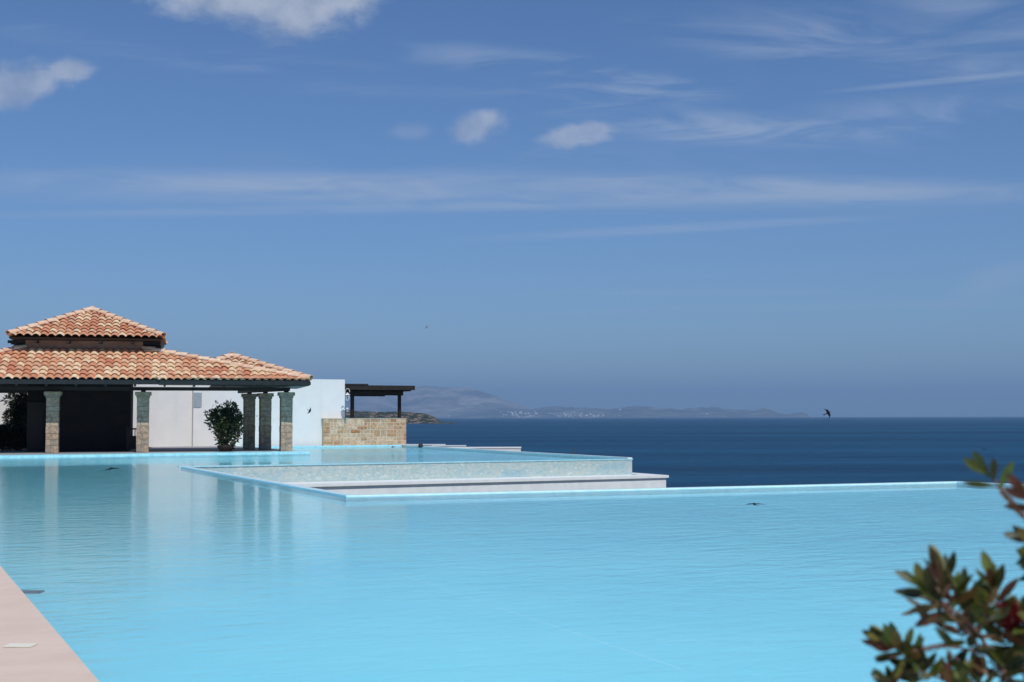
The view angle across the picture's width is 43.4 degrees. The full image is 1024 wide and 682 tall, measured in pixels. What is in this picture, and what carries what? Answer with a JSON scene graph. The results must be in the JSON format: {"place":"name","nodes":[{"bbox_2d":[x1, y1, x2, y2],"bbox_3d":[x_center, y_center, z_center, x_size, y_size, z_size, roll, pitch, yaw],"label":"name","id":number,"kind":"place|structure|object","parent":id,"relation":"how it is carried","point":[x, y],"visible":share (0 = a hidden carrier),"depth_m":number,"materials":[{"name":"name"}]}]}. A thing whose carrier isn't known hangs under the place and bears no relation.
{"place":"outdoors","nodes":[
{"label":"outdoors","id":0,"kind":"place"},
{"bbox_2d":[0,566,98,681],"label":"pink pool deck","id":1,"kind":"structure","parent":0,"point":[51,656],"depth_m":8.71,"materials":[{"name":"stone"}]},
{"bbox_2d":[2,643,37,646],"bbox_3d":[-3.364,2.082,8.814,0.196,0.003,0.130,0,-3,2],"label":"cream tile","id":2,"kind":"object","parent":1,"relation":"on","point":[20,645],"visible":1,"depth_m":8.79,"materials":[{"name":"white tile"}]},
{"bbox_2d":[0,446,278,454],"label":"pavilion terrace","id":3,"kind":"structure","parent":0,"point":[178,449],"depth_m":58.63,"materials":[{"name":"beige stone"}]},
{"bbox_2d":[0,423,17,450],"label":"oleander","id":4,"kind":"object","parent":3,"relation":"on","point":[5,429],"visible":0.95,"depth_m":60.04,"materials":[{"name":"green plant"}]},
{"bbox_2d":[1,393,27,428],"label":"oleander","id":5,"kind":"object","parent":3,"relation":"on","point":[17,411],"visible":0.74,"depth_m":63.14,"materials":[{"name":"green plant"}]},
{"bbox_2d":[17,393,27,428],"bbox_3d":[-24.279,3.902,64.381,1.279,3.141,1.231,0,-3,0],"label":"oleander","id":6,"kind":"object","parent":3,"relation":"on","point":[26,394],"visible":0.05,"depth_m":64.19,"materials":[{"name":"green plant"}]},
{"bbox_2d":[0,446,309,457],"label":"terrace coping","id":7,"kind":"object","parent":3,"relation":"on","point":[248,453],"visible":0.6,"depth_m":54.73,"materials":[{"name":"stone"}]},
{"bbox_2d":[0,306,313,452],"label":"pavilion","id":8,"kind":"structure","parent":3,"relation":"on","point":[76,375],"depth_m":57.71,"materials":[{"name":"clay roof tile"},{"name":"dark stained wood"},{"name":"stone"}]},
{"bbox_2d":[26,402,43,450],"bbox_3d":[-21.755,3.910,58.797,0.733,2.250,0.145,1,-4,-14],"label":"inner door","id":9,"kind":"structure","parent":8,"relation":"in","point":[35,410],"depth_m":58.73,"materials":[{"name":"brown wood"}]},
{"bbox_2d":[0,379,344,446],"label":"white garden wall","id":10,"kind":"structure","parent":3,"relation":"on","point":[177,418],"depth_m":68.92,"materials":[{"name":"paint"}]},
{"bbox_2d":[345,388,349,400],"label":"wall lamp","id":11,"kind":"object","parent":10,"relation":"attached to","point":[347,395],"visible":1,"depth_m":71.50,"materials":[{"name":"white glass"}]},
{"bbox_2d":[203,400,244,451],"bbox_3d":[-12.951,3.791,57.917,1.912,2.436,1.383,0,-3,0],"label":"potted shrub","id":12,"kind":"object","parent":3,"relation":"on","point":[225,423],"visible":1,"depth_m":57.70,"materials":[{"name":"green plant"}]},
{"bbox_2d":[345,410,454,423],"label":"headland","id":13,"kind":"structure","parent":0,"point":[416,418],"depth_m":2176.03,"materials":[{"name":"grey stone"}]},
{"bbox_2d":[345,385,531,417],"bbox_3d":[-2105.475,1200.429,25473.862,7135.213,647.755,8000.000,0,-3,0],"label":"mountain","id":14,"kind":"structure","parent":0,"point":[441,402],"depth_m":23685.58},
{"bbox_2d":[0,448,1023,681],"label":"pool basin","id":15,"kind":"object","parent":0,"point":[600,652],"visible":0.43,"depth_m":11.15,"materials":[{"name":"blue liquid"}]},
{"bbox_2d":[21,590,44,593],"bbox_3d":[-4.763,2.470,12.657,0.290,0.025,0.130,0,-3,0],"label":"pool grate","id":16,"kind":"object","parent":15,"relation":"on","point":[34,591],"visible":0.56,"depth_m":12.64,"materials":[{"name":"grey metal"}]},
{"bbox_2d":[255,445,401,448],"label":"back coping","id":17,"kind":"object","parent":15,"relation":"on","point":[344,446],"visible":0.21,"depth_m":71.34,"materials":[{"name":"stone"}]},
{"bbox_2d":[321,418,406,445],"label":"stone wall","id":18,"kind":"structure","parent":15,"relation":"on","point":[363,431],"depth_m":72.33,"materials":[{"name":"stone"}]},
{"bbox_2d":[179,445,632,481],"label":"basin wall","id":19,"kind":"structure","parent":15,"relation":"on","point":[409,470],"depth_m":46.15,"materials":[{"name":"white tile"}]},
{"bbox_2d":[282,473,668,494],"bbox_3d":[-3.263,6.209,47.206,17.808,2.400,5.500,2,-4,-26],"label":"white ledge","id":20,"kind":"object","parent":19,"relation":"attached to","point":[638,480],"visible":0.25,"depth_m":45.73,"materials":[{"name":"white concrete"}]},
{"bbox_2d":[181,466,1010,501],"bbox_3d":[4.581,4.699,28.158,39.575,2.928,10.960,-2,-4,26],"label":"overflow edge","id":21,"kind":"object","parent":15,"relation":"attached to","point":[393,495],"visible":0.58,"depth_m":28.78,"materials":[{"name":"tile"}]},
{"bbox_2d":[0,446,1023,675],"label":"pool water","id":22,"kind":"structure","parent":0,"point":[60,486],"depth_m":19.04,"materials":[{"name":"blue liquid"}]},
{"bbox_2d":[0,0,1023,416],"label":"sky","id":23,"kind":"structure","parent":0,"point":[810,207],"materials":[{"name":"blue"}]},
{"bbox_2d":[449,406,808,417],"bbox_3d":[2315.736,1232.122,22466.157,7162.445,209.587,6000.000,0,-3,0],"label":"coastal hills","id":24,"kind":"structure","parent":0,"point":[635,412],"depth_m":20730.95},
{"bbox_2d":[406,416,1023,487],"bbox_3d":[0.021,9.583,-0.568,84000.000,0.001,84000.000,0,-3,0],"label":"sea","id":25,"kind":"structure","parent":0,"point":[719,451],"depth_m":457.97,"materials":[{"name":"blue liquid"}]},
{"bbox_2d":[861,451,1023,681],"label":"bottlebrush shrub","id":26,"kind":"object","parent":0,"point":[935,581],"visible":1,"depth_m":2.39,"materials":[{"name":"green plant"}]},
{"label":"ground","id":27,"kind":"structure","parent":0,"visible":0},
{"bbox_2d":[345,384,414,417],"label":"pergola","id":28,"kind":"object","parent":27,"relation":"on","point":[372,390],"visible":0.6,"depth_m":74.05,"materials":[{"name":"brown wood"}]},
{"bbox_2d":[406,444,445,445],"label":"parapet","id":29,"kind":"structure","parent":27,"relation":"on","point":[426,444],"depth_m":74.95,"materials":[{"name":"white paint"}]},
{"bbox_2d":[432,445,465,446],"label":"parapet","id":30,"kind":"structure","parent":27,"relation":"on","point":[449,445],"depth_m":73.15,"materials":[{"name":"white paint"}]},
{"bbox_2d":[453,447,520,450],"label":"parapet","id":31,"kind":"structure","parent":27,"relation":"on","point":[506,448],"depth_m":70.77,"materials":[{"name":"white paint"}]}
]}

